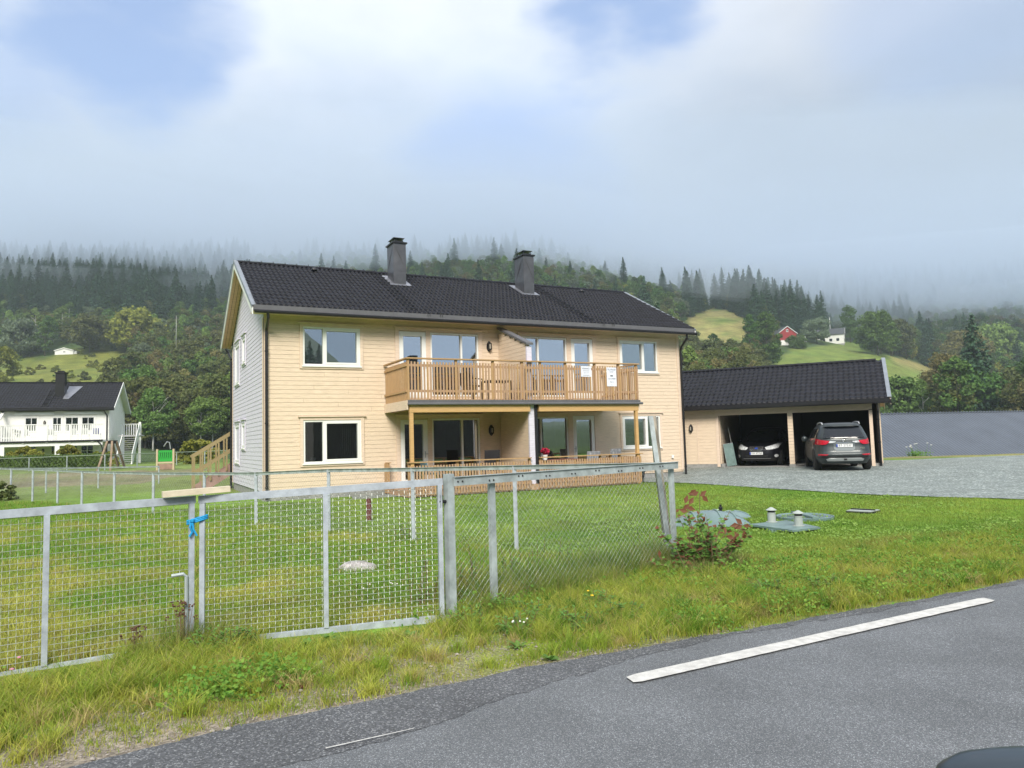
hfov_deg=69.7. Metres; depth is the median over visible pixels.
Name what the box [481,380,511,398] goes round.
balcony table
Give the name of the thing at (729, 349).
broadleaf tree
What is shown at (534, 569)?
tall dark grass
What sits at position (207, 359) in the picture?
broadleaf tree
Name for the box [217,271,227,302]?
spruce tree
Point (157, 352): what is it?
broadleaf tree
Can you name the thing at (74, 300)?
spruce tree
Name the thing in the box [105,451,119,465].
garden bush
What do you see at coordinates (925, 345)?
spruce tree
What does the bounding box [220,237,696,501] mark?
apartment house
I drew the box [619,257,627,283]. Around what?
spruce tree
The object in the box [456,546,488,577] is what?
tall weed
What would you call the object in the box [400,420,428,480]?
patio door
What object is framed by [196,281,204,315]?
spruce tree
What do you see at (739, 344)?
broadleaf tree
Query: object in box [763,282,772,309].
spruce tree
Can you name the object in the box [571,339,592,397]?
balcony door
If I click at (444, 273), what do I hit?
spruce tree
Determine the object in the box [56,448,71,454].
garden bush
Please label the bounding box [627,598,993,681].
road marking
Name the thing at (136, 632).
seed head weed
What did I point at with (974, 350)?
spruce tree
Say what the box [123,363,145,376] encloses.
broadleaf tree
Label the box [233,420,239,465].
gable window
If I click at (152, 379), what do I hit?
broadleaf tree
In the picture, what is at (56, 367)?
bush
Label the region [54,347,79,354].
shed
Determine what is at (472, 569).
tall weed
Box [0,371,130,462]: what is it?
neighbour house
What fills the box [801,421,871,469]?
parked suv
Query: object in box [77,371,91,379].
bush
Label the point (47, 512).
gate
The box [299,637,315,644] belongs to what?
dock plant
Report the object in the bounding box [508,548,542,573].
tall weed
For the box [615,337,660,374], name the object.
window
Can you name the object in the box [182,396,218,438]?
birch tree
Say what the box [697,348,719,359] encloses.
broadleaf tree
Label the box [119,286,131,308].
spruce tree
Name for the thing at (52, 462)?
clipped hedge
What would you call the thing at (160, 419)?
birch tree
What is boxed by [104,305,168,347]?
broadleaf tree
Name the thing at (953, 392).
broadleaf tree
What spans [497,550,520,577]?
tall weed
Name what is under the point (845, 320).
broadleaf tree
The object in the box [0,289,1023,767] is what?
ground
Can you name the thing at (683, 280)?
spruce tree
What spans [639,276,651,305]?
spruce tree
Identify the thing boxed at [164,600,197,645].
seed head weed
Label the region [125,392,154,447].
broadleaf tree
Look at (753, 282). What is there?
spruce tree
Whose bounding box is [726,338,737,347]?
broadleaf tree
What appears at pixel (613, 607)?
tall weed
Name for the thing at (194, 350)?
broadleaf tree
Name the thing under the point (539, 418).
patio window
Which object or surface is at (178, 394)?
broadleaf tree
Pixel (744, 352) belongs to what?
broadleaf tree
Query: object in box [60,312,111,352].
broadleaf tree
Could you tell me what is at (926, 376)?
broadleaf tree
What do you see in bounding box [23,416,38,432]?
window
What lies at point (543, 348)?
balcony window
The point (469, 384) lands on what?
balcony chair
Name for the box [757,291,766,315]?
spruce tree
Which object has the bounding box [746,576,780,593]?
tall weed
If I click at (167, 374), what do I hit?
broadleaf tree
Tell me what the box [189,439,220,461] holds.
garden bush
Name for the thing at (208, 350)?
broadleaf tree
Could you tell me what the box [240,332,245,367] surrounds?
gable window
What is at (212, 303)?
spruce tree
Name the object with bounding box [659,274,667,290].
spruce tree
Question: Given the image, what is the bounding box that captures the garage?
[680,357,891,468]
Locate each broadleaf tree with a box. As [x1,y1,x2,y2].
[0,317,53,357]
[0,345,23,381]
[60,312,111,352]
[95,356,124,381]
[97,368,116,380]
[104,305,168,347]
[116,350,147,372]
[119,369,142,378]
[122,358,141,368]
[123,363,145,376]
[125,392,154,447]
[131,375,171,447]
[137,351,156,356]
[140,349,168,362]
[144,394,184,449]
[146,356,166,371]
[146,377,187,449]
[156,370,167,378]
[163,364,188,372]
[163,371,177,378]
[165,342,180,354]
[168,373,190,383]
[169,364,184,373]
[169,369,196,382]
[170,339,192,364]
[170,390,180,448]
[171,376,187,393]
[173,395,198,449]
[181,358,200,376]
[182,373,223,449]
[183,346,203,358]
[188,380,205,388]
[189,353,204,361]
[190,340,208,352]
[194,372,229,449]
[196,349,208,360]
[196,363,214,375]
[197,357,213,364]
[202,360,219,375]
[203,346,214,356]
[204,348,224,358]
[213,341,228,361]
[215,347,232,359]
[215,356,229,372]
[216,365,229,378]
[220,395,229,437]
[682,344,700,350]
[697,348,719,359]
[701,340,721,350]
[704,346,723,359]
[713,340,727,348]
[723,350,749,366]
[724,347,738,356]
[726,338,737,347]
[733,347,763,365]
[736,342,755,352]
[738,342,758,355]
[742,313,760,347]
[747,353,768,365]
[750,311,783,364]
[751,355,766,364]
[754,348,773,364]
[785,334,807,347]
[800,316,831,343]
[839,305,858,341]
[853,309,899,354]
[880,374,931,412]
[883,318,917,355]
[914,391,940,408]
[917,352,958,388]
[924,366,977,412]
[927,389,963,411]
[933,362,1007,411]
[937,329,995,359]
[976,322,1023,358]
[995,372,1023,410]
[997,366,1020,407]
[1000,382,1013,407]
[1008,381,1023,410]
[1013,357,1023,410]
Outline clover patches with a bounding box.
[1,521,1023,751]
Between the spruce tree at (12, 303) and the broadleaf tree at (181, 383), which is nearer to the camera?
the broadleaf tree at (181, 383)
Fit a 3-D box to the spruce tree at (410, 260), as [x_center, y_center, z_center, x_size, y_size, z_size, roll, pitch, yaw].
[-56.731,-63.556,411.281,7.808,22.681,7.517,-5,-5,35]
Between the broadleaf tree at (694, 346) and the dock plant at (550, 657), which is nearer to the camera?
the dock plant at (550, 657)
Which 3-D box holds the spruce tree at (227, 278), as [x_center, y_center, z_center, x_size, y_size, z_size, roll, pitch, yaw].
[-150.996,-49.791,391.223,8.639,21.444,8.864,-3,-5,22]
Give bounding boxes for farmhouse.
[817,328,845,344]
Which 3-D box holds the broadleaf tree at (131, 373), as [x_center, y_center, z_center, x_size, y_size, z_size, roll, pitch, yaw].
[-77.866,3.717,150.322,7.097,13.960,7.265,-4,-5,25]
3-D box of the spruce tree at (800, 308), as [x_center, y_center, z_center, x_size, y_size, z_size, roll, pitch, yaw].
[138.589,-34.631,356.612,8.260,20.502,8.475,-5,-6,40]
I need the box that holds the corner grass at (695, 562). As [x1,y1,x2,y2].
[625,539,776,579]
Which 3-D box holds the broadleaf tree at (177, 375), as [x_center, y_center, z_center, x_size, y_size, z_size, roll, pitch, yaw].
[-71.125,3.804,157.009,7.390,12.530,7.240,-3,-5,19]
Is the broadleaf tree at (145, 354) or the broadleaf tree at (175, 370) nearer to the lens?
the broadleaf tree at (175, 370)
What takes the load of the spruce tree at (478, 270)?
on the ground at (724, 325)
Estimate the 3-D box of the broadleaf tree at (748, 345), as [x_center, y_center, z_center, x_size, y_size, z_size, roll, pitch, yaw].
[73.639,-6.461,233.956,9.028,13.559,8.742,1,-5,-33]
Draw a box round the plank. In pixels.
[162,486,229,497]
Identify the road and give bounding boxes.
[273,583,1023,767]
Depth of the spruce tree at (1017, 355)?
297.40 m
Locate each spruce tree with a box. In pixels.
[5,277,18,317]
[29,277,44,311]
[60,294,67,319]
[67,290,81,316]
[119,285,130,321]
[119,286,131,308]
[127,283,134,306]
[134,295,143,309]
[135,290,148,308]
[150,269,154,284]
[151,284,167,319]
[172,272,181,303]
[180,285,187,306]
[187,279,192,299]
[189,269,198,300]
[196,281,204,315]
[204,275,217,315]
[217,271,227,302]
[220,285,227,302]
[225,270,229,286]
[318,253,324,266]
[406,250,414,273]
[419,262,424,274]
[440,260,450,276]
[444,253,451,276]
[450,238,458,264]
[473,259,482,279]
[510,256,514,281]
[567,261,574,276]
[612,275,619,290]
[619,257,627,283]
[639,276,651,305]
[658,267,666,292]
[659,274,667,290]
[667,280,674,295]
[679,280,693,313]
[680,267,685,293]
[682,270,697,311]
[684,283,695,316]
[692,271,705,311]
[692,272,707,311]
[727,268,739,311]
[731,272,739,312]
[735,279,746,314]
[736,269,747,316]
[744,283,751,317]
[745,284,761,332]
[746,265,753,287]
[747,268,753,290]
[750,278,759,295]
[756,269,763,290]
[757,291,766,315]
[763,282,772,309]
[767,296,780,326]
[769,277,774,295]
[771,279,779,308]
[774,290,781,326]
[778,285,793,327]
[780,287,794,329]
[781,280,788,298]
[786,279,802,332]
[788,286,802,329]
[794,280,805,313]
[795,292,805,328]
[798,287,809,325]
[802,291,810,321]
[811,294,824,332]
[818,291,830,328]
[918,326,933,366]
[958,314,1004,411]
[961,342,969,361]
[1011,338,1023,362]
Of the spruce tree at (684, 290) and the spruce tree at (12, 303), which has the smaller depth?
the spruce tree at (12, 303)
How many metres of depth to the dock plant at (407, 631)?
5.92 m
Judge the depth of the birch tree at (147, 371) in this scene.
143.04 m
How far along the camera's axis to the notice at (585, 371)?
23.65 m
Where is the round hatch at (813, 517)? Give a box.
[776,511,834,521]
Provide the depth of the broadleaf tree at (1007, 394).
136.00 m
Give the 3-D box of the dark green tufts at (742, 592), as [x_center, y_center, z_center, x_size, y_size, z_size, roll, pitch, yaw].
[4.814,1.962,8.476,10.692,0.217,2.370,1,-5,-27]
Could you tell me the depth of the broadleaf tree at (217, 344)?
229.77 m
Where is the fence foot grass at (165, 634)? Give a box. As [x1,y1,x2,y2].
[104,544,688,659]
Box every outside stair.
[115,422,143,464]
[190,432,229,488]
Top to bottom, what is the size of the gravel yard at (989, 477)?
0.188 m
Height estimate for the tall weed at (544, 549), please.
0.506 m
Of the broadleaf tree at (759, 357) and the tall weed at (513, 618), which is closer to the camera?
the tall weed at (513, 618)
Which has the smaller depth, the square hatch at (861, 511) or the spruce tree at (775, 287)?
the square hatch at (861, 511)
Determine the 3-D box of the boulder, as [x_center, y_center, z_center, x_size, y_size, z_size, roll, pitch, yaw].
[-1.923,2.302,9.144,0.503,0.216,0.346,-2,-4,0]
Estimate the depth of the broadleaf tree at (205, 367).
178.13 m
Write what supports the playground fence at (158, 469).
on the ground at (724, 325)
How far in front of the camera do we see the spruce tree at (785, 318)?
338.78 m
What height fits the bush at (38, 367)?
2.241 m
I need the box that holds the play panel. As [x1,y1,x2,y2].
[156,442,174,469]
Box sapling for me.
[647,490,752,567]
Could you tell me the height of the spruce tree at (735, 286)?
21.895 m
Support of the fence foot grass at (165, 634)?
on the ground at (724, 325)
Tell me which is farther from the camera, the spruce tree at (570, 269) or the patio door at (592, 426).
the spruce tree at (570, 269)
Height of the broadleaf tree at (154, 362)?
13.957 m
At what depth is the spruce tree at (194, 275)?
380.84 m
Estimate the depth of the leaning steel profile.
8.95 m
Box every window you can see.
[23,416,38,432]
[51,416,62,432]
[64,415,80,432]
[79,445,94,453]
[80,415,96,431]
[233,338,239,387]
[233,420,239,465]
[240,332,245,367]
[240,419,245,450]
[297,322,364,369]
[298,415,365,466]
[430,333,478,396]
[432,418,480,478]
[522,336,566,396]
[538,417,568,461]
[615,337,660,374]
[618,412,663,450]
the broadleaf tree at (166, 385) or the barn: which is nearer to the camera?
the broadleaf tree at (166, 385)
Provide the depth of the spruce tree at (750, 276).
382.63 m
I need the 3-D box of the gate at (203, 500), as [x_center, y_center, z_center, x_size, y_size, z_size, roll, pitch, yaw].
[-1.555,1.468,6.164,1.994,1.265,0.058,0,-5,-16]
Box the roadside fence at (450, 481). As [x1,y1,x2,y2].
[439,461,678,617]
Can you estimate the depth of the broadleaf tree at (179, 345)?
219.96 m
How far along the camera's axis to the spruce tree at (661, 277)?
373.26 m
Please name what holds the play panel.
on the ground at (724, 325)
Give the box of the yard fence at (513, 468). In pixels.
[0,462,669,556]
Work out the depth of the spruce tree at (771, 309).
328.62 m
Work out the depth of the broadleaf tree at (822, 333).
330.77 m
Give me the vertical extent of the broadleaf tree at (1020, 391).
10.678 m
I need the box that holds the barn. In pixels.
[773,326,797,344]
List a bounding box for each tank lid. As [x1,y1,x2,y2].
[676,509,749,526]
[725,510,750,517]
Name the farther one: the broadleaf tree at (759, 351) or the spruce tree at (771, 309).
the spruce tree at (771, 309)
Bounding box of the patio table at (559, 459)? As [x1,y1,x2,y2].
[543,458,578,479]
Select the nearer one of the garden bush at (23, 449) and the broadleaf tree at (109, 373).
the garden bush at (23, 449)
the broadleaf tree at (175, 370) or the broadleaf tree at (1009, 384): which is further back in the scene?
the broadleaf tree at (175, 370)
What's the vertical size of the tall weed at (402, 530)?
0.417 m
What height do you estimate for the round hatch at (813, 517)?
0.085 m
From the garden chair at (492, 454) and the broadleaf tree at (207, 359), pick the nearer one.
the garden chair at (492, 454)
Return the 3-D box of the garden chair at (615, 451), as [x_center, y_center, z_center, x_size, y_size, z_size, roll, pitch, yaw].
[3.325,2.676,24.856,0.560,0.974,0.613,2,-6,-38]
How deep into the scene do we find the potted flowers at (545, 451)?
23.20 m
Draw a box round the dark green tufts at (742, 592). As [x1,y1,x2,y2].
[535,523,1023,634]
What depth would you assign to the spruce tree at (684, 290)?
370.69 m
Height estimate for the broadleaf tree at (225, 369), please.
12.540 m
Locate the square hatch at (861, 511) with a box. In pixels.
[846,508,879,513]
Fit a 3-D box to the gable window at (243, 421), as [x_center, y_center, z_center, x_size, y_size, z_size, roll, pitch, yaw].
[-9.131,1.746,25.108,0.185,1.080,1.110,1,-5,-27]
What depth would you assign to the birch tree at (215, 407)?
121.09 m
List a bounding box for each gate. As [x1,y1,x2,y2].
[0,496,195,675]
[198,478,445,638]
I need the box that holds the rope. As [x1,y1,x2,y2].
[186,514,207,536]
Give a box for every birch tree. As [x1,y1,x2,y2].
[120,375,132,380]
[131,386,179,450]
[137,365,162,441]
[160,357,174,371]
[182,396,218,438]
[194,351,205,363]
[196,395,229,448]
[910,378,936,412]
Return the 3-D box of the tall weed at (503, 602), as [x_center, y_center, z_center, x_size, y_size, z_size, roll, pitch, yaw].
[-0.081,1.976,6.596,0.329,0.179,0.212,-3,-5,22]
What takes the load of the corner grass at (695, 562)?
on the ground at (724, 325)
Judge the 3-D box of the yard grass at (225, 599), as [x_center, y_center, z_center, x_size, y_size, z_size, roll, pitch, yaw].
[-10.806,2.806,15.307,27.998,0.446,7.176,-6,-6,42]
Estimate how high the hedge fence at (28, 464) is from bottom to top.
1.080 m
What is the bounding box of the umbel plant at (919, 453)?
[905,443,932,455]
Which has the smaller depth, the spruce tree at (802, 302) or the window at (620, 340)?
the window at (620, 340)
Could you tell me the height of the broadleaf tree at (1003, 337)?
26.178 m
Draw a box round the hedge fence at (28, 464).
[0,450,229,470]
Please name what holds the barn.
on the ground at (724, 325)
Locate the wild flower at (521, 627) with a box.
[512,618,528,637]
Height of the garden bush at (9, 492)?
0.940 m
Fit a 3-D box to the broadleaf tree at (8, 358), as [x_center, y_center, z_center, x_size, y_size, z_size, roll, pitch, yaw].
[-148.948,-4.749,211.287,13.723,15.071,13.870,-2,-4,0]
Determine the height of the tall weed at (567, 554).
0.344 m
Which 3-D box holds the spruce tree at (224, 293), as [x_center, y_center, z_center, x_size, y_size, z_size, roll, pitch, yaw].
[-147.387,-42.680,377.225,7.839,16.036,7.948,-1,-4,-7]
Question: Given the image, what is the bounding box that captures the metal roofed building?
[880,410,1023,457]
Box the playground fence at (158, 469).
[0,466,159,492]
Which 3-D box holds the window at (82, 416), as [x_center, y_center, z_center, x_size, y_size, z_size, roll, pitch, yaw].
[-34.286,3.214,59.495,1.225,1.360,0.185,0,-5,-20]
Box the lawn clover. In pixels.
[365,482,1023,558]
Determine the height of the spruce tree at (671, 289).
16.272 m
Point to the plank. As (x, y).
(195, 491)
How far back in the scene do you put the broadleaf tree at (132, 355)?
197.71 m
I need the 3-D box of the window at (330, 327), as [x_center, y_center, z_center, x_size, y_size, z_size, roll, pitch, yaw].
[-5.449,-1.135,22.235,2.030,1.380,0.185,1,-5,-27]
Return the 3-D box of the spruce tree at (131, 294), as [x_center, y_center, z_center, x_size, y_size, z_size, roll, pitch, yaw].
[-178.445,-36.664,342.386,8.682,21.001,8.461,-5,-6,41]
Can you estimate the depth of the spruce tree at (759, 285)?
373.17 m
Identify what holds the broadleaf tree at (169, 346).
on the ground at (724, 325)
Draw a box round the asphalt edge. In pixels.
[69,578,1023,767]
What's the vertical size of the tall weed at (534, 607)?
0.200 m
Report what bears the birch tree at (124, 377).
on the ground at (724, 325)
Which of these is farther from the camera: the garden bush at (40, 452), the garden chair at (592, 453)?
the garden bush at (40, 452)
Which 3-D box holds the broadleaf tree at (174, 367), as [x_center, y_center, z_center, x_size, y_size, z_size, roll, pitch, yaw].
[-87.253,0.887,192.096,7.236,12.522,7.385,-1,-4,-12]
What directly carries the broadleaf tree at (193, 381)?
on the ground at (724, 325)
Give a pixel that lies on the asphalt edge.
(282, 741)
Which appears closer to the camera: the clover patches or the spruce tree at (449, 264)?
the clover patches
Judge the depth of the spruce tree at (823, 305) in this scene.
366.15 m
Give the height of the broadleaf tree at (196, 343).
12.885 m
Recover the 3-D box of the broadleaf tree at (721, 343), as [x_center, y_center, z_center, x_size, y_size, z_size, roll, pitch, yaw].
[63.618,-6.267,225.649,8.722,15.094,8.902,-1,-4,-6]
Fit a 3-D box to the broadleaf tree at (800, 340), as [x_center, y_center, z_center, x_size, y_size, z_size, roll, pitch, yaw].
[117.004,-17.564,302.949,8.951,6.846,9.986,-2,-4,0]
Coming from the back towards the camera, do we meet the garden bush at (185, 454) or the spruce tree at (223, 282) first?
the spruce tree at (223, 282)
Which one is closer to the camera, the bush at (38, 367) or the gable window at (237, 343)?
the gable window at (237, 343)
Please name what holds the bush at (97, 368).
on the ground at (724, 325)
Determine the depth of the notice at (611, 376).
24.08 m
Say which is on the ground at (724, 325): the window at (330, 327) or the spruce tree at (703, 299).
the spruce tree at (703, 299)
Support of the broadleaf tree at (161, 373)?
on the ground at (724, 325)
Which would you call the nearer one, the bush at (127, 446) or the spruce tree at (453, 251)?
the bush at (127, 446)
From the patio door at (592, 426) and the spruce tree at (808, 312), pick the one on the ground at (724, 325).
the spruce tree at (808, 312)
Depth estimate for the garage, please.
30.69 m
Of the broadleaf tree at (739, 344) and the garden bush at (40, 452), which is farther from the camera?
the broadleaf tree at (739, 344)
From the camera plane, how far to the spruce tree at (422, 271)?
371.92 m
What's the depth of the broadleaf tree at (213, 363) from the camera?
181.84 m
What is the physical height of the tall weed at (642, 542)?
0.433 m
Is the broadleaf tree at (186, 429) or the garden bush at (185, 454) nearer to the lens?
the garden bush at (185, 454)
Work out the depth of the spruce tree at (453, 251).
416.61 m
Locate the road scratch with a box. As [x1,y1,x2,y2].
[325,728,413,747]
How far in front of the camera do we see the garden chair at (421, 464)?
21.52 m
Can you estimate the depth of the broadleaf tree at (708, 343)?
218.37 m
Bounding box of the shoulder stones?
[0,623,763,767]
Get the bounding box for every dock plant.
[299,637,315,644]
[320,631,335,641]
[403,630,416,636]
[508,640,526,648]
[542,654,559,660]
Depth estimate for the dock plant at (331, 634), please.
5.91 m
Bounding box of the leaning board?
[723,443,736,466]
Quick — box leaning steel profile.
[648,416,670,549]
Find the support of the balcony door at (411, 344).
in the apartment house at (336, 368)
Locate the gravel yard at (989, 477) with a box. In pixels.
[352,455,1023,498]
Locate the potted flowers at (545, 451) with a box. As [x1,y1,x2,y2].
[540,448,549,459]
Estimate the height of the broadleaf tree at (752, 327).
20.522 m
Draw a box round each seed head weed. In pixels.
[120,625,146,651]
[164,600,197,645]
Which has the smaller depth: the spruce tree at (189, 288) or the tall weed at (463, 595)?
the tall weed at (463, 595)
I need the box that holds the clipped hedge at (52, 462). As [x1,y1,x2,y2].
[0,452,113,467]
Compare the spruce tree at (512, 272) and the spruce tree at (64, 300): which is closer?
the spruce tree at (512, 272)
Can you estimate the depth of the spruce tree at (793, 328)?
342.17 m
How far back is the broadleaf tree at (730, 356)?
171.69 m
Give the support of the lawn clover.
on the ground at (724, 325)
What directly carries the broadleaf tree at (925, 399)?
on the ground at (724, 325)
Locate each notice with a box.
[581,366,590,376]
[606,367,616,385]
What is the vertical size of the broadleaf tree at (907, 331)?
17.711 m
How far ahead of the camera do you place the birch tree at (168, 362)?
203.97 m
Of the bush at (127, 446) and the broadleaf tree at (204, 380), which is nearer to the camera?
the bush at (127, 446)
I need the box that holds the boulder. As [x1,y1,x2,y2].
[337,560,376,571]
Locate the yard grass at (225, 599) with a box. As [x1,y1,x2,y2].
[0,499,600,671]
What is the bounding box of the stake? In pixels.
[367,498,371,520]
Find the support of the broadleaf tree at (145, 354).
on the ground at (724, 325)
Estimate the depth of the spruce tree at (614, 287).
334.71 m
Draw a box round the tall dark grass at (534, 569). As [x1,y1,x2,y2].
[444,532,686,610]
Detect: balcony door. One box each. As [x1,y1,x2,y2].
[399,331,426,397]
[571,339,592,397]
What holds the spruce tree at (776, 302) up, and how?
on the ground at (724, 325)
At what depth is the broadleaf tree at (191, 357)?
207.15 m
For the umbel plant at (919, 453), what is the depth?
38.16 m
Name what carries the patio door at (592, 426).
in the apartment house at (336, 368)
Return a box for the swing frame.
[96,440,124,470]
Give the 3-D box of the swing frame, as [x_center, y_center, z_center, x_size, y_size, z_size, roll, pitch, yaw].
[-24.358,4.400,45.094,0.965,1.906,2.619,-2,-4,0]
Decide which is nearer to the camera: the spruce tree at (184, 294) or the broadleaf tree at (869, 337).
the broadleaf tree at (869, 337)
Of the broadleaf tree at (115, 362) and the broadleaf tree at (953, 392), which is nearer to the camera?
the broadleaf tree at (953, 392)
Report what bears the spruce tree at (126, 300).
on the ground at (724, 325)
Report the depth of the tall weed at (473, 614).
6.14 m
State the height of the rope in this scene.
0.170 m
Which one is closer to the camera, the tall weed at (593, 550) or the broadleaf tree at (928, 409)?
the tall weed at (593, 550)
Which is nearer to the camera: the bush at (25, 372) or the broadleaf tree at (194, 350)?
the broadleaf tree at (194, 350)
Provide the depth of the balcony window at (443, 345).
24.03 m
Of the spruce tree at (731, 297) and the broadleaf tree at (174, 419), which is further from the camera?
the spruce tree at (731, 297)
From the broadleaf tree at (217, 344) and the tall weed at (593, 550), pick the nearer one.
the tall weed at (593, 550)
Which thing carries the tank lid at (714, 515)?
on the ground at (724, 325)
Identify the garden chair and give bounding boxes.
[420,461,442,486]
[479,450,499,473]
[581,451,599,477]
[602,448,620,462]
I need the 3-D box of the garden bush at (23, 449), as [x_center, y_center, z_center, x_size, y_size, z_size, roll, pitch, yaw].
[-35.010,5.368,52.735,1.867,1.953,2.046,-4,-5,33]
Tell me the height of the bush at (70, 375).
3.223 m
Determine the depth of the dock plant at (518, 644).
5.53 m
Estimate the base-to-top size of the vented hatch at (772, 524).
0.420 m
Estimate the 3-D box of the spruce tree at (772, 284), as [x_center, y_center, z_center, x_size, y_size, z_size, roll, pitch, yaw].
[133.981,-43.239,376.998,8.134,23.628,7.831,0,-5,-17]
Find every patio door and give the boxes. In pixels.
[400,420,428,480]
[573,416,594,476]
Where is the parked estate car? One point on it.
(765, 444)
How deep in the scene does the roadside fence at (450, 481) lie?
6.90 m
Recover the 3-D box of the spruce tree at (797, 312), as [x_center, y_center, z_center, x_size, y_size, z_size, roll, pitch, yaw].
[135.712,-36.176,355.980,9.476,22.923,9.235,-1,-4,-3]
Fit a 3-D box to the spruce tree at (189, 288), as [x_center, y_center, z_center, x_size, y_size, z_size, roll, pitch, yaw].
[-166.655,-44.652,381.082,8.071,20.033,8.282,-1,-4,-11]
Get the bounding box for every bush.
[0,480,19,500]
[10,445,31,455]
[23,367,35,374]
[23,449,37,455]
[32,450,44,463]
[35,364,45,369]
[51,365,60,370]
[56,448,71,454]
[63,444,80,454]
[67,370,75,377]
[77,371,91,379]
[95,364,102,371]
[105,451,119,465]
[124,433,137,450]
[175,439,213,463]
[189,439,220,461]
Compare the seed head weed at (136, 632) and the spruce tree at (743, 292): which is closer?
the seed head weed at (136, 632)
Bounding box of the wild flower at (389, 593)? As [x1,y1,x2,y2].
[363,582,402,609]
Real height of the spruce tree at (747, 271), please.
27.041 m
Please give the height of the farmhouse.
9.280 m
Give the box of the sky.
[0,0,1023,275]
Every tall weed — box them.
[186,627,229,650]
[215,624,257,647]
[392,515,411,538]
[404,556,437,605]
[444,588,473,602]
[446,603,489,627]
[456,544,479,590]
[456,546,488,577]
[489,593,517,611]
[494,609,537,636]
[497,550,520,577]
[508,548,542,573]
[517,597,568,617]
[535,536,562,568]
[553,543,585,564]
[556,605,590,632]
[581,544,609,561]
[583,588,616,606]
[594,597,643,620]
[632,531,658,549]
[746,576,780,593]
[804,573,838,589]
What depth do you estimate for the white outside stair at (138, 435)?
61.32 m
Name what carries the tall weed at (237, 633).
on the ground at (724, 325)
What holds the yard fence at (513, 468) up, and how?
on the ground at (724, 325)
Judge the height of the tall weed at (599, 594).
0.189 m
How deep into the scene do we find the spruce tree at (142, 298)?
330.77 m
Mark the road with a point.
(932, 691)
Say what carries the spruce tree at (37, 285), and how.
on the ground at (724, 325)
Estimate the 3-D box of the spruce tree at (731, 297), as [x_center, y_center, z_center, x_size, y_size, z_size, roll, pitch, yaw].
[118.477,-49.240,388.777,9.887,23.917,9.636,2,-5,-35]
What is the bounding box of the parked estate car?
[738,427,790,464]
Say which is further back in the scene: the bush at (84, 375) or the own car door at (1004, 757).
the bush at (84, 375)
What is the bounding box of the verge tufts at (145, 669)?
[0,522,1023,751]
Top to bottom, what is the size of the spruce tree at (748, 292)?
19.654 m
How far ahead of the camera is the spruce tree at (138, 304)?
319.75 m
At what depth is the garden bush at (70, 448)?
52.65 m
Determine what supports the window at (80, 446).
in the neighbour house at (61, 406)
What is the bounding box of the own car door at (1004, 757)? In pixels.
[936,746,1023,767]
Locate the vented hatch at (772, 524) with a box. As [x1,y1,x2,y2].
[749,507,819,531]
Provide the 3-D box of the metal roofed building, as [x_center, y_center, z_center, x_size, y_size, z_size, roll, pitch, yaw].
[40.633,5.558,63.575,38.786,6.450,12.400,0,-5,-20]
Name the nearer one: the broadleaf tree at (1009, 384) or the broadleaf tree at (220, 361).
the broadleaf tree at (1009, 384)
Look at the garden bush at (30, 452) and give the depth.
52.61 m
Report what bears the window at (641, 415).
in the apartment house at (336, 368)
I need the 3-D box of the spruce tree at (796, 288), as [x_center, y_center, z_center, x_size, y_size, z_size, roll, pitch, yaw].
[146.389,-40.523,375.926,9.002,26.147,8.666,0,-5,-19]
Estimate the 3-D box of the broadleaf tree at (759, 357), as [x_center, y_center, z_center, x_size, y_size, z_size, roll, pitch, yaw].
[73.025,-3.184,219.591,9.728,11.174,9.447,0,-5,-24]
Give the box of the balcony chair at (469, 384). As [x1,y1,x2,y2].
[460,372,482,398]
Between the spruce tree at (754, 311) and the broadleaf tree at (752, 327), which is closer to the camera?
the broadleaf tree at (752, 327)

